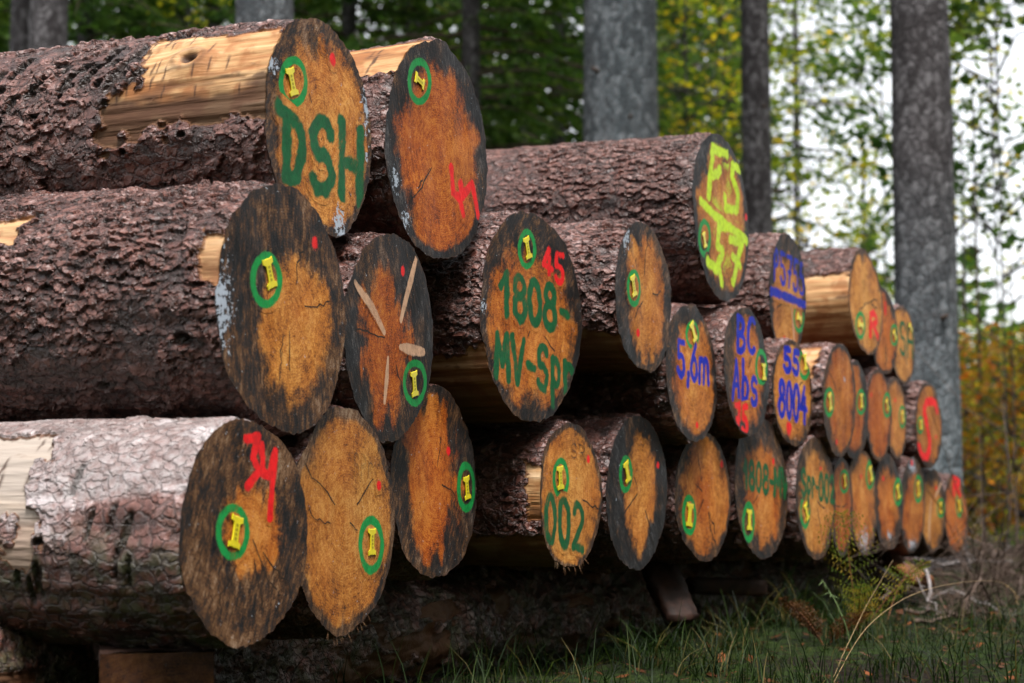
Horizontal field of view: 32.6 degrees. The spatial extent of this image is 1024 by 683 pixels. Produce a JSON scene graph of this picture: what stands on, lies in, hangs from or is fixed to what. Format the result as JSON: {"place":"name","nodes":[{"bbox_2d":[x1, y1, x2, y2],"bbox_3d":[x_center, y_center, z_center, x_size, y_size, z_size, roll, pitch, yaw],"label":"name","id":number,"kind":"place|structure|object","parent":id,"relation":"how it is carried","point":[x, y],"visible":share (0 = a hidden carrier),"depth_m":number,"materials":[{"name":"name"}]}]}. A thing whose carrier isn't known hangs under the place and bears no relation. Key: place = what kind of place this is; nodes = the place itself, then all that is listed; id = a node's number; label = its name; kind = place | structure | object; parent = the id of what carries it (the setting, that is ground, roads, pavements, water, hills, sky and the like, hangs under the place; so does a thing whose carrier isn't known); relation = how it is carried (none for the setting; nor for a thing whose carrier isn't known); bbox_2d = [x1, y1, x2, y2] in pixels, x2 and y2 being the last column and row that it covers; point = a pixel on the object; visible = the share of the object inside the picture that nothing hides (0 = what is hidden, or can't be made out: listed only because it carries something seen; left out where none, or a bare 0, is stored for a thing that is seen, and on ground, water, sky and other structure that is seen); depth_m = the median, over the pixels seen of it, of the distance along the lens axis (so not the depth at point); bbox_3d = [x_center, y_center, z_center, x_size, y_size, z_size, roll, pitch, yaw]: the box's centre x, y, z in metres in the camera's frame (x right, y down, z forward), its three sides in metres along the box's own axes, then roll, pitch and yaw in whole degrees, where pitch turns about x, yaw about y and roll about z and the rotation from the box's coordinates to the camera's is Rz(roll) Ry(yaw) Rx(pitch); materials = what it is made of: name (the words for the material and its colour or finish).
{"place":"outdoors","nodes":[
{"label":"outdoors","id":0,"kind":"place"},
{"bbox_2d":[68,0,1023,458],"label":"sky","id":1,"kind":"structure","parent":0,"point":[1017,49],"materials":[{"name":"white"}]},
{"bbox_2d":[233,527,1023,682],"bbox_3d":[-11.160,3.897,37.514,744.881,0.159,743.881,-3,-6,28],"label":"ground","id":2,"kind":"structure","parent":0,"point":[782,642],"depth_m":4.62,"materials":[{"name":"plant"}]},
{"bbox_2d":[9,0,29,50],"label":"tall spruce","id":3,"kind":"object","parent":2,"relation":"on","point":[19,24],"visible":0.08,"depth_m":15.13,"materials":[{"name":"grey plant"}]},
{"bbox_2d":[29,0,68,48],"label":"tall spruce","id":4,"kind":"object","parent":2,"relation":"on","point":[48,23],"visible":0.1,"depth_m":12.70,"materials":[{"name":"grey plant"}]},
{"bbox_2d":[0,0,234,43],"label":"spruce tree","id":5,"kind":"object","parent":2,"relation":"on","point":[83,13],"visible":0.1,"depth_m":17.00,"materials":[{"name":"green plant"}]},
{"bbox_2d":[68,0,202,39],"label":"spruce tree","id":6,"kind":"object","parent":2,"relation":"on","point":[174,20],"visible":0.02,"depth_m":24.93,"materials":[{"name":"green plant"}]},
{"bbox_2d":[98,644,214,682],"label":"support block","id":7,"kind":"object","parent":2,"relation":"on","point":[154,665],"depth_m":2.75,"materials":[{"name":"brown wood"}]},
{"bbox_2d":[0,416,307,661],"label":"log","id":8,"kind":"object","parent":7,"relation":"on","point":[156,532],"visible":1,"depth_m":2.79,"materials":[{"name":"brown wood"}]},
{"bbox_2d":[0,179,345,436],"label":"log","id":9,"kind":"object","parent":8,"relation":"on","point":[204,298],"visible":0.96,"depth_m":2.97,"materials":[{"name":"brown wood"}]},
{"bbox_2d":[0,18,371,238],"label":"log","id":10,"kind":"object","parent":9,"relation":"on","point":[278,101],"visible":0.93,"depth_m":3.24,"materials":[{"name":"brown wood"}]},
{"bbox_2d":[147,0,230,27],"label":"beech sapling","id":11,"kind":"object","parent":2,"relation":"on","point":[188,2],"visible":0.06,"depth_m":17.07,"materials":[{"name":"green plant"}]},
{"bbox_2d":[68,0,389,42],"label":"spruce tree","id":12,"kind":"object","parent":2,"relation":"on","point":[180,2],"visible":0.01,"depth_m":19.64,"materials":[{"name":"green plant"}]},
{"bbox_2d":[235,0,293,23],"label":"tall spruce","id":13,"kind":"object","parent":2,"relation":"on","point":[254,10],"visible":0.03,"depth_m":11.45,"materials":[{"name":"grey plant"}]},
{"bbox_2d":[0,565,546,682],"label":"sleeper log","id":14,"kind":"object","parent":2,"relation":"on","point":[417,618],"visible":0.55,"depth_m":3.94,"materials":[{"name":"brown wood"}]},
{"bbox_2d":[382,384,475,580],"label":"log","id":15,"kind":"object","parent":14,"relation":"on","point":[429,454],"visible":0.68,"depth_m":3.69,"materials":[{"name":"brown wood"}]},
{"bbox_2d":[455,419,602,571],"bbox_3d":[-1.270,0.434,4.873,3.209,0.370,0.381,-3,-6,28],"label":"log","id":16,"kind":"object","parent":14,"relation":"on","point":[539,495],"visible":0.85,"depth_m":4.05,"materials":[{"name":"brown wood"}]},
{"bbox_2d":[421,210,581,426],"bbox_3d":[-1.362,0.016,4.739,3.206,0.505,0.516,-3,-6,28],"label":"log","id":17,"kind":"object","parent":16,"relation":"on","point":[504,297],"visible":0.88,"depth_m":3.90,"materials":[{"name":"brown wood"}]},
{"bbox_2d":[175,0,381,37],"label":"spruce tree","id":18,"kind":"object","parent":2,"relation":"on","point":[327,20],"depth_m":23.82,"materials":[{"name":"green plant"}]},
{"bbox_2d":[199,0,520,148],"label":"spruce tree","id":19,"kind":"object","parent":2,"relation":"on","point":[348,13],"visible":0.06,"depth_m":18.74,"materials":[{"name":"green plant"}]},
{"bbox_2d":[294,0,575,148],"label":"spruce tree","id":20,"kind":"object","parent":2,"relation":"on","point":[445,11],"visible":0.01,"depth_m":22.64,"materials":[{"name":"green plant"}]},
{"bbox_2d":[332,0,682,148],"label":"spruce tree","id":21,"kind":"object","parent":2,"relation":"on","point":[472,17],"visible":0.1,"depth_m":17.71,"materials":[{"name":"green plant"}]},
{"bbox_2d":[436,0,583,143],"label":"spruce tree","id":22,"kind":"object","parent":2,"relation":"on","point":[510,77],"depth_m":25.58,"materials":[{"name":"green plant"}]},
{"bbox_2d":[1,0,1023,526],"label":"forest","id":23,"kind":"object","parent":2,"relation":"on","point":[983,300],"depth_m":36.49,"materials":[{"name":"leaf"},{"name":"needle"},{"name":"bark"}]},
{"bbox_2d":[448,0,707,144],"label":"spruce tree","id":24,"kind":"object","parent":2,"relation":"on","point":[557,81],"visible":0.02,"depth_m":20.42,"materials":[{"name":"green plant"}]},
{"bbox_2d":[583,0,658,141],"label":"tall spruce","id":25,"kind":"object","parent":2,"relation":"on","point":[620,95],"visible":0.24,"depth_m":13.19,"materials":[{"name":"grey plant"}]},
{"bbox_2d":[539,604,713,670],"bbox_3d":[0.289,0.723,4.267,0.480,0.161,0.474,-3,-6,28],"label":"grass tussock","id":26,"kind":"object","parent":2,"relation":"on","point":[652,658],"depth_m":4.27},
{"bbox_2d":[534,0,771,147],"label":"spruce tree","id":27,"kind":"object","parent":2,"relation":"on","point":[700,25],"visible":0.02,"depth_m":24.01,"materials":[{"name":"green plant"}]},
{"bbox_2d":[505,560,810,662],"bbox_3d":[0.492,0.832,5.650,0.321,0.303,2.134,-3,-6,28],"label":"sleeper log","id":28,"kind":"object","parent":2,"relation":"on","point":[571,599],"visible":0.37,"depth_m":5.05,"materials":[{"name":"brown wood"}]},
{"bbox_2d":[650,433,730,563],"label":"log","id":29,"kind":"object","parent":28,"relation":"on","point":[697,515],"visible":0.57,"depth_m":4.82,"materials":[{"name":"brown wood"}]},
{"bbox_2d":[553,303,716,445],"bbox_3d":[-0.926,0.152,5.457,3.209,0.395,0.397,-3,-6,28],"label":"log","id":30,"kind":"object","parent":29,"relation":"on","point":[671,398],"visible":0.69,"depth_m":4.65,"materials":[{"name":"brown wood"}]},
{"bbox_2d":[548,218,672,374],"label":"log","id":31,"kind":"object","parent":30,"relation":"on","point":[621,266],"visible":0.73,"depth_m":4.35,"materials":[{"name":"brown wood"}]},
{"bbox_2d":[712,419,787,561],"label":"log","id":32,"kind":"object","parent":28,"relation":"on","point":[756,469],"visible":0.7,"depth_m":5.18,"materials":[{"name":"brown wood"}]},
{"bbox_2d":[697,306,768,438],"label":"log","id":33,"kind":"object","parent":32,"relation":"on","point":[741,365],"visible":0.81,"depth_m":4.99,"materials":[{"name":"brown wood"}]},
{"bbox_2d":[482,132,748,304],"bbox_3d":[-0.799,-0.328,5.826,3.214,0.590,0.539,-3,-6,28],"label":"log","id":34,"kind":"object","parent":33,"relation":"on","point":[683,197],"visible":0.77,"depth_m":5.03,"materials":[{"name":"brown wood"}]},
{"bbox_2d":[711,435,835,562],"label":"log","id":35,"kind":"object","parent":28,"relation":"on","point":[811,489],"visible":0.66,"depth_m":5.51,"materials":[{"name":"brown wood"}]},
{"bbox_2d":[763,338,813,446],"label":"log","id":36,"kind":"object","parent":35,"relation":"on","point":[788,413],"visible":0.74,"depth_m":5.43,"materials":[{"name":"brown wood"}]},
{"bbox_2d":[688,232,805,344],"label":"log","id":37,"kind":"object","parent":36,"relation":"on","point":[771,295],"visible":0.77,"depth_m":5.57,"materials":[{"name":"brown wood"}]},
{"bbox_2d":[799,342,855,458],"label":"log","id":38,"kind":"object","parent":35,"relation":"on","point":[832,426],"visible":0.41,"depth_m":5.72,"materials":[{"name":"brown wood"}]},
{"bbox_2d":[815,456,852,559],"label":"log","id":39,"kind":"object","parent":28,"relation":"on","point":[843,488],"visible":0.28,"depth_m":5.90,"materials":[{"name":"brown wood"}]},
{"bbox_2d":[845,450,877,556],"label":"log","id":40,"kind":"object","parent":28,"relation":"on","point":[864,487],"visible":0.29,"depth_m":6.23,"materials":[{"name":"brown wood"}]},
{"bbox_2d":[842,360,867,459],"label":"log","id":41,"kind":"object","parent":40,"relation":"on","point":[857,444],"visible":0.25,"depth_m":6.17,"materials":[{"name":"brown wood"}]},
{"bbox_2d":[800,247,882,356],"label":"log","id":42,"kind":"object","parent":41,"relation":"on","point":[844,305],"visible":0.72,"depth_m":6.23,"materials":[{"name":"brown wood"}]},
{"bbox_2d":[641,561,699,626],"bbox_3d":[0.435,0.691,4.865,0.115,0.196,0.188,2,-6,-20],"label":"broken plank","id":43,"kind":"object","parent":2,"relation":"on","point":[666,586],"visible":0.88,"depth_m":4.83,"materials":[{"name":"brown wood"}]},
{"bbox_2d":[629,623,749,677],"bbox_3d":[0.441,0.730,4.111,0.300,0.132,0.398,2,-6,-17],"label":"grass tussock","id":44,"kind":"object","parent":2,"relation":"on","point":[698,666],"depth_m":4.12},
{"bbox_2d":[657,0,783,233],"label":"spruce tree","id":45,"kind":"object","parent":2,"relation":"on","point":[697,63],"visible":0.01,"depth_m":29.30,"materials":[{"name":"green plant"}]},
{"bbox_2d":[419,559,1023,682],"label":"bark chips","id":46,"kind":"object","parent":2,"relation":"on","point":[642,670],"visible":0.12,"depth_m":4.90,"materials":[{"name":"brown wood"}]},
{"bbox_2d":[685,576,766,596],"bbox_3d":[0.650,0.742,5.308,0.266,0.066,0.064,2,-6,-20],"label":"broken branch stub","id":47,"kind":"object","parent":2,"relation":"on","point":[701,585],"visible":0.99,"depth_m":5.28,"materials":[{"name":"brown wood"}]},
{"bbox_2d":[657,0,804,226],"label":"beech sapling","id":48,"kind":"object","parent":2,"relation":"on","point":[695,83],"visible":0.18,"depth_m":17.84,"materials":[{"name":"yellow plant"}]},
{"bbox_2d":[675,590,797,649],"bbox_3d":[0.603,0.781,4.916,0.575,0.176,0.438,-3,-6,28],"label":"grass tussock","id":49,"kind":"object","parent":2,"relation":"on","point":[735,632],"depth_m":4.86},
{"bbox_2d":[657,0,817,231],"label":"sapling","id":50,"kind":"object","parent":2,"relation":"on","point":[718,48],"visible":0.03,"depth_m":27.34,"materials":[{"name":"green plant"}]},
{"bbox_2d":[741,0,772,234],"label":"tall spruce","id":51,"kind":"object","parent":2,"relation":"on","point":[756,123],"visible":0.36,"depth_m":15.20,"materials":[{"name":"grey plant"}]},
{"bbox_2d":[658,0,855,230],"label":"beech sapling","id":52,"kind":"object","parent":2,"relation":"on","point":[727,63],"visible":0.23,"depth_m":20.06,"materials":[{"name":"green plant"}]},
{"bbox_2d":[726,559,857,629],"bbox_3d":[0.830,0.776,5.385,0.718,0.220,0.622,-3,-6,28],"label":"grass tussock","id":53,"kind":"object","parent":2,"relation":"on","point":[781,610],"depth_m":5.41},
{"bbox_2d":[728,0,893,299],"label":"beech sapling","id":54,"kind":"object","parent":2,"relation":"on","point":[798,54],"visible":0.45,"depth_m":20.97,"materials":[{"name":"green plant"}]},
{"bbox_2d":[614,551,1023,680],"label":"leaf litter","id":55,"kind":"object","parent":2,"relation":"on","point":[962,631],"visible":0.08,"depth_m":5.01,"materials":[{"name":"brown plant"}]},
{"bbox_2d":[778,595,871,644],"bbox_3d":[0.892,0.793,4.960,0.256,0.156,0.264,-1,-5,13],"label":"fern","id":56,"kind":"object","parent":2,"relation":"on","point":[812,627],"visible":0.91,"depth_m":4.92,"materials":[{"name":"plant"}]},
{"bbox_2d":[744,530,910,601],"bbox_3d":[1.068,0.735,6.231,0.680,0.485,0.985,-8,-10,57],"label":"fallen branch","id":57,"kind":"object","parent":2,"relation":"on","point":[780,585],"visible":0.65,"depth_m":6.14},
{"bbox_2d":[687,0,975,436],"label":"spruce tree","id":58,"kind":"object","parent":2,"relation":"on","point":[823,116],"visible":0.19,"depth_m":23.02,"materials":[{"name":"green plant"}]},
{"bbox_2d":[786,126,893,299],"bbox_3d":[4.340,-0.095,21.678,2.410,5.200,2.473,-3,-6,28],"label":"beech sapling","id":59,"kind":"object","parent":2,"relation":"on","point":[864,185],"visible":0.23,"depth_m":21.77,"materials":[{"name":"green plant"}]},
{"bbox_2d":[792,555,915,611],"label":"sleeper log","id":60,"kind":"object","parent":2,"relation":"on","point":[807,565],"visible":0.2,"depth_m":7.03,"materials":[{"name":"brown wood"}]},
{"bbox_2d":[867,456,924,555],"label":"log","id":61,"kind":"object","parent":60,"relation":"on","point":[909,470],"visible":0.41,"depth_m":6.86,"materials":[{"name":"brown wood"}]},
{"bbox_2d":[901,380,941,468],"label":"log","id":62,"kind":"object","parent":61,"relation":"on","point":[923,443],"visible":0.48,"depth_m":7.02,"materials":[{"name":"brown wood"}]},
{"bbox_2d":[871,473,967,557],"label":"log","id":63,"kind":"object","parent":60,"relation":"on","point":[950,503],"visible":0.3,"depth_m":7.48,"materials":[{"name":"brown wood"}]},
{"bbox_2d":[878,491,1023,601],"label":"fallen branch","id":64,"kind":"object","parent":60,"relation":"on","point":[906,592],"visible":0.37,"depth_m":7.14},
{"bbox_2d":[817,5,892,286],"bbox_3d":[4.824,-1.830,23.609,1.776,9.100,2.224,1,-5,-7],"label":"beech sapling","id":65,"kind":"object","parent":2,"relation":"on","point":[852,99],"visible":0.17,"depth_m":23.82,"materials":[{"name":"green plant"}]},
{"bbox_2d":[778,0,961,290],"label":"beech sapling","id":66,"kind":"object","parent":2,"relation":"on","point":[856,78],"visible":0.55,"depth_m":19.63,"materials":[{"name":"beech leaf"},{"name":"bark"}]},
{"bbox_2d":[818,509,930,638],"bbox_3d":[1.065,0.674,5.014,0.332,0.387,0.231,0,-5,-2],"label":"fern","id":67,"kind":"object","parent":2,"relation":"on","point":[850,570],"visible":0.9,"depth_m":5.11,"materials":[{"name":"plant"}]},
{"bbox_2d":[826,0,1023,557],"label":"beech sapling","id":68,"kind":"object","parent":2,"relation":"on","point":[958,34],"visible":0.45,"depth_m":14.63,"materials":[{"name":"beech leaf"},{"name":"bark"}]},
{"bbox_2d":[869,567,986,604],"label":"fallen branch","id":69,"kind":"object","parent":2,"relation":"on","point":[913,588],"visible":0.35,"depth_m":7.03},
{"bbox_2d":[903,561,954,613],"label":"fallen branch","id":70,"kind":"object","parent":2,"relation":"on","point":[928,578],"visible":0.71,"depth_m":6.45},
{"bbox_2d":[890,0,970,571],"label":"tall spruce","id":71,"kind":"object","parent":2,"relation":"on","point":[925,288],"visible":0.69,"depth_m":10.88,"materials":[{"name":"grey plant"}]},
{"bbox_2d":[845,497,1023,610],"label":"fallen branch","id":72,"kind":"object","parent":2,"relation":"on","point":[987,571],"visible":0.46,"depth_m":7.28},
{"bbox_2d":[846,350,1023,612],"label":"fallen branch","id":73,"kind":"object","parent":2,"relation":"on","point":[984,586],"visible":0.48,"depth_m":7.03,"materials":[{"name":"wood"}]},
{"bbox_2d":[858,515,1023,617],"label":"fallen branch","id":74,"kind":"object","parent":2,"relation":"on","point":[1007,590],"visible":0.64,"depth_m":6.88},
{"bbox_2d":[874,554,934,587],"bbox_3d":[1.527,0.887,6.808,0.099,0.117,0.482,1,-5,-6],"label":"split wood piece","id":75,"kind":"object","parent":74,"relation":"on","point":[896,560],"visible":0.59,"depth_m":6.79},
{"bbox_2d":[862,434,1023,603],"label":"fallen branch","id":76,"kind":"object","parent":2,"relation":"on","point":[940,564],"visible":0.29,"depth_m":7.86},
{"bbox_2d":[870,0,1023,339],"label":"beech sapling","id":77,"kind":"object","parent":2,"relation":"on","point":[981,191],"visible":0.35,"depth_m":17.19,"materials":[{"name":"beech leaf"},{"name":"bark"}]},
{"bbox_2d":[913,583,981,623],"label":"fallen branch","id":78,"kind":"object","parent":2,"relation":"on","point":[919,620],"visible":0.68,"depth_m":5.85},
{"bbox_2d":[872,35,1023,546],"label":"beech sapling","id":79,"kind":"object","parent":2,"relation":"on","point":[992,104],"visible":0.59,"depth_m":16.54,"materials":[{"name":"green plant"}]},
{"bbox_2d":[900,548,1013,619],"bbox_3d":[1.637,0.939,6.417,0.328,0.354,0.855,-3,-6,28],"label":"fallen branch","id":80,"kind":"object","parent":2,"relation":"on","point":[926,611],"visible":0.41,"depth_m":6.34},
{"bbox_2d":[900,447,1023,617],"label":"fallen branch","id":81,"kind":"object","parent":2,"relation":"on","point":[980,561],"visible":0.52,"depth_m":7.04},
{"bbox_2d":[958,264,982,530],"bbox_3d":[5.155,0.752,20.294,0.839,3.300,0.959,-3,-6,28],"label":"bare sapling","id":82,"kind":"object","parent":2,"relation":"on","point":[964,414],"visible":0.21,"depth_m":20.32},
{"bbox_2d":[926,518,1023,612],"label":"fallen branch","id":83,"kind":"object","parent":2,"relation":"on","point":[998,583],"visible":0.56,"depth_m":7.58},
{"bbox_2d":[933,480,1023,599],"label":"fallen branch","id":84,"kind":"object","parent":2,"relation":"on","point":[989,544],"visible":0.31,"depth_m":8.30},
{"bbox_2d":[934,533,1023,599],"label":"fallen branch","id":85,"kind":"object","parent":2,"relation":"on","point":[954,576],"visible":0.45,"depth_m":7.54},
{"bbox_2d":[952,76,1022,552],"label":"bare sapling","id":86,"kind":"object","parent":2,"relation":"on","point":[983,476],"visible":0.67,"depth_m":15.58,"materials":[{"name":"wood"}]},
{"bbox_2d":[956,129,1018,542],"bbox_3d":[4.735,-0.034,18.397,1.732,4.500,1.857,-3,-6,28],"label":"beech sapling","id":87,"kind":"object","parent":2,"relation":"on","point":[967,249],"visible":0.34,"depth_m":18.48,"materials":[{"name":"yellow plant"}]},
{"bbox_2d":[958,330,1023,547],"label":"autumn bush","id":88,"kind":"object","parent":2,"relation":"on","point":[990,451],"visible":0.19,"depth_m":16.21,"materials":[{"name":"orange plant"}]},
{"bbox_2d":[958,302,1023,544],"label":"autumn bush","id":89,"kind":"object","parent":2,"relation":"on","point":[963,325],"visible":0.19,"depth_m":18.26,"materials":[{"name":"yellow plant"}]},
{"bbox_2d":[958,245,1023,557],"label":"bare sapling","id":90,"kind":"object","parent":2,"relation":"on","point":[1014,407],"visible":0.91,"depth_m":14.43,"materials":[{"name":"wood"}]},
{"bbox_2d":[959,314,1023,550],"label":"autumn bush","id":91,"kind":"object","parent":2,"relation":"on","point":[998,420],"visible":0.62,"depth_m":15.33,"materials":[{"name":"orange plant"}]},
{"bbox_2d":[962,311,1023,538],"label":"autumn bush","id":92,"kind":"object","parent":2,"relation":"on","point":[1022,322],"visible":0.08,"depth_m":19.23,"materials":[{"name":"orange plant"}]},
{"bbox_2d":[965,401,1023,600],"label":"fallen branch","id":93,"kind":"object","parent":2,"relation":"on","point":[1010,550],"visible":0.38,"depth_m":8.45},
{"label":"sleeper log","id":94,"kind":"object","parent":2,"relation":"on","visible":0},
{"bbox_2d":[265,404,394,644],"bbox_3d":[-1.708,0.398,3.943,3.224,0.444,0.439,-3,-6,28],"label":"log","id":95,"kind":"object","parent":94,"relation":"on","point":[338,454],"visible":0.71,"depth_m":3.18,"materials":[{"name":"brown wood"}]},
{"bbox_2d":[330,232,432,444],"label":"log","id":96,"kind":"object","parent":95,"relation":"on","point":[382,383],"visible":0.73,"depth_m":3.41,"materials":[{"name":"brown wood"}]},
{"bbox_2d":[348,36,487,263],"bbox_3d":[-1.561,-0.337,4.426,3.212,0.493,0.485,-3,-6,28],"label":"log","id":97,"kind":"object","parent":96,"relation":"on","point":[425,193],"visible":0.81,"depth_m":3.62,"materials":[{"name":"brown wood"}]},
{"bbox_2d":[453,412,667,574],"bbox_3d":[-1.088,0.456,5.213,3.208,0.416,0.412,-3,-6,28],"label":"log","id":98,"kind":"object","parent":94,"relation":"on","point":[628,450],"visible":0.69,"depth_m":4.43,"materials":[{"name":"brown wood"}]},
{"bbox_2d":[870,453,902,551],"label":"log","id":99,"kind":"object","parent":94,"relation":"on","point":[889,502],"visible":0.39,"depth_m":6.55,"materials":[{"name":"brown wood"}]},
{"bbox_2d":[862,367,891,463],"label":"log","id":100,"kind":"object","parent":99,"relation":"on","point":[875,448],"visible":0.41,"depth_m":6.41,"materials":[{"name":"brown wood"}]},
{"bbox_2d":[885,377,906,459],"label":"log","id":101,"kind":"object","parent":99,"relation":"on","point":[896,446],"visible":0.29,"depth_m":6.74,"materials":[{"name":"brown wood"}]},
{"bbox_2d":[850,286,897,374],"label":"log","id":102,"kind":"object","parent":101,"relation":"on","point":[883,359],"visible":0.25,"depth_m":6.65,"materials":[{"name":"brown wood"}]},
{"bbox_2d":[885,304,914,384],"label":"log","id":103,"kind":"object","parent":101,"relation":"on","point":[902,370],"visible":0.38,"depth_m":6.92,"materials":[{"name":"brown wood"}]},
{"bbox_2d":[910,468,945,554],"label":"log","id":104,"kind":"object","parent":94,"relation":"on","point":[934,527],"visible":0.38,"depth_m":7.20,"materials":[{"name":"brown wood"}]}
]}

